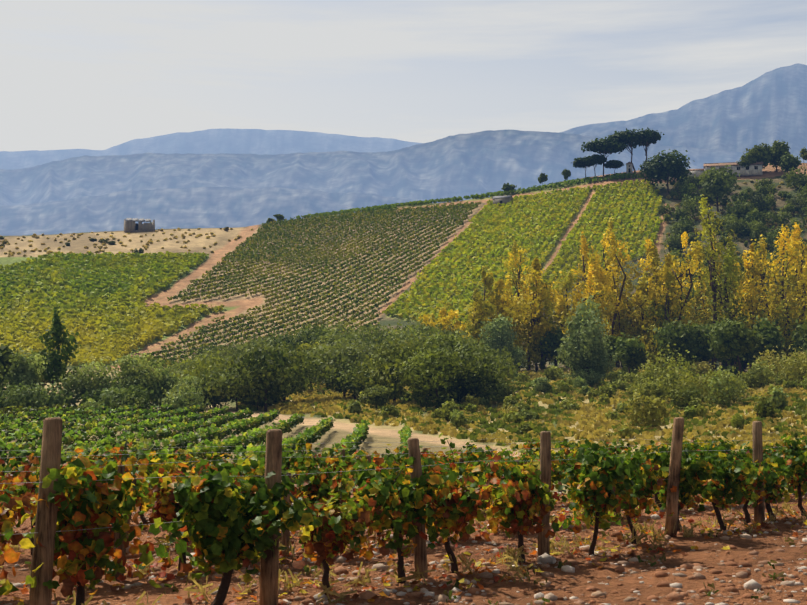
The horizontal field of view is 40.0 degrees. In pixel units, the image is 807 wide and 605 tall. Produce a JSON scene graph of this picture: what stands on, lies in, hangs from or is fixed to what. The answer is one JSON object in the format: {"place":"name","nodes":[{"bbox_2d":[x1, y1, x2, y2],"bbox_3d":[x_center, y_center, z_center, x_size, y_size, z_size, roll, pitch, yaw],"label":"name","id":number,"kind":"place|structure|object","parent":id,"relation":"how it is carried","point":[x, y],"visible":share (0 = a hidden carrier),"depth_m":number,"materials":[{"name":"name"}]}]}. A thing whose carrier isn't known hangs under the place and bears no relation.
{"place":"outdoors","nodes":[
{"label":"outdoors","id":0,"kind":"place"},
{"bbox_2d":[0,63,806,604],"bbox_3d":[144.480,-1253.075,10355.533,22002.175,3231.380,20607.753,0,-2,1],"label":"ground","id":1,"kind":"structure","parent":0,"point":[242,183],"depth_m":3881.85,"materials":[{"name":"brown soil"}]},
{"bbox_2d":[0,251,224,366],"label":"vines","id":2,"kind":"object","parent":1,"relation":"on","point":[140,282],"depth_m":314.82,"materials":[{"name":"green plant"}]},
{"bbox_2d":[0,227,252,256],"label":"dry field tussocks","id":3,"kind":"object","parent":1,"relation":"on","point":[104,242],"visible":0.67,"depth_m":427.02,"materials":[{"name":"beige plant"}]},
{"bbox_2d":[124,218,154,231],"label":"ruined hut","id":4,"kind":"object","parent":1,"relation":"on","point":[130,225],"visible":0.85,"depth_m":471.88,"materials":[{"name":"stone"}]},
{"bbox_2d":[0,403,412,468],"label":"field vines","id":5,"kind":"object","parent":1,"relation":"on","point":[165,421],"depth_m":65.22,"materials":[{"name":"green plant"}]},
{"bbox_2d":[138,201,480,367],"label":"field vines","id":6,"kind":"object","parent":1,"relation":"on","point":[249,256],"depth_m":369.33,"materials":[{"name":"green plant"}]},
{"bbox_2d":[0,284,618,414],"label":"willow trees","id":7,"kind":"object","parent":1,"relation":"on","point":[587,352],"visible":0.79,"depth_m":113.59,"materials":[{"name":"green plant"}]},
{"bbox_2d":[0,417,785,604],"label":"vineyard posts","id":8,"kind":"object","parent":1,"relation":"on","point":[45,532],"visible":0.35,"depth_m":10.02,"materials":[{"name":"brown wood"}]},
{"bbox_2d":[0,429,806,604],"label":"vines","id":9,"kind":"object","parent":1,"relation":"on","point":[222,514],"visible":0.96,"depth_m":11.70,"materials":[{"name":"green plant"}]},
{"bbox_2d":[0,315,806,410],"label":"valley broadleaf trees","id":10,"kind":"object","parent":1,"relation":"on","point":[376,367],"visible":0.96,"depth_m":134.81,"materials":[{"name":"green plant"}]},
{"bbox_2d":[0,492,806,604],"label":"field stones","id":11,"kind":"object","parent":1,"relation":"on","point":[545,560],"visible":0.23,"depth_m":11.96,"materials":[{"name":"grey stone"}]},
{"bbox_2d":[0,493,806,604],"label":"leaf litter weeds","id":12,"kind":"object","parent":1,"relation":"on","point":[513,557],"visible":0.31,"depth_m":12.49,"materials":[{"name":"brown plant"}]},
{"bbox_2d":[35,195,806,390],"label":"poplar trees","id":13,"kind":"object","parent":1,"relation":"on","point":[654,305],"visible":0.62,"depth_m":220.09,"materials":[{"name":"yellow plant"}]},
{"bbox_2d":[290,172,640,218],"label":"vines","id":14,"kind":"object","parent":1,"relation":"on","point":[523,190],"visible":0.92,"depth_m":475.69,"materials":[{"name":"green plant"}]},
{"bbox_2d":[150,127,806,222],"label":"hilltop trees","id":15,"kind":"object","parent":1,"relation":"on","point":[657,167],"visible":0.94,"depth_m":454.25,"materials":[{"name":"green plant"}]},
{"bbox_2d":[492,195,512,204],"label":"small building","id":16,"kind":"structure","parent":1,"relation":"on","point":[501,199],"depth_m":449.15,"materials":[{"name":"paint"}]},
{"bbox_2d":[235,367,806,449],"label":"grass tufts","id":17,"kind":"object","parent":1,"relation":"on","point":[595,424],"visible":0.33,"depth_m":95.69,"materials":[{"name":"green plant"}]},
{"bbox_2d":[382,179,663,326],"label":"field vines","id":18,"kind":"object","parent":1,"relation":"on","point":[499,220],"depth_m":377.74,"materials":[{"name":"green plant"}]},
{"bbox_2d":[346,164,806,438],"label":"shrubs","id":19,"kind":"object","parent":1,"relation":"on","point":[654,388],"visible":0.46,"depth_m":136.82,"materials":[{"name":"green plant"}]},
{"bbox_2d":[626,162,632,173],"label":"chapel","id":20,"kind":"structure","parent":1,"relation":"on","point":[629,167],"depth_m":473.89,"materials":[{"name":"tile"}]},
{"bbox_2d":[687,161,762,176],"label":"farmhouse","id":21,"kind":"object","parent":1,"relation":"on","point":[754,169],"visible":0.56,"depth_m":454.36,"materials":[{"name":"tile"}]},
{"bbox_2d":[660,180,806,365],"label":"hillside tufts","id":22,"kind":"object","parent":1,"relation":"on","point":[696,230],"visible":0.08,"depth_m":392.08,"materials":[{"name":"green plant"}]},
{"bbox_2d":[0,0,806,151],"label":"sky","id":23,"kind":"structure","parent":0,"point":[75,74],"materials":[{"name":"white"}]}
]}

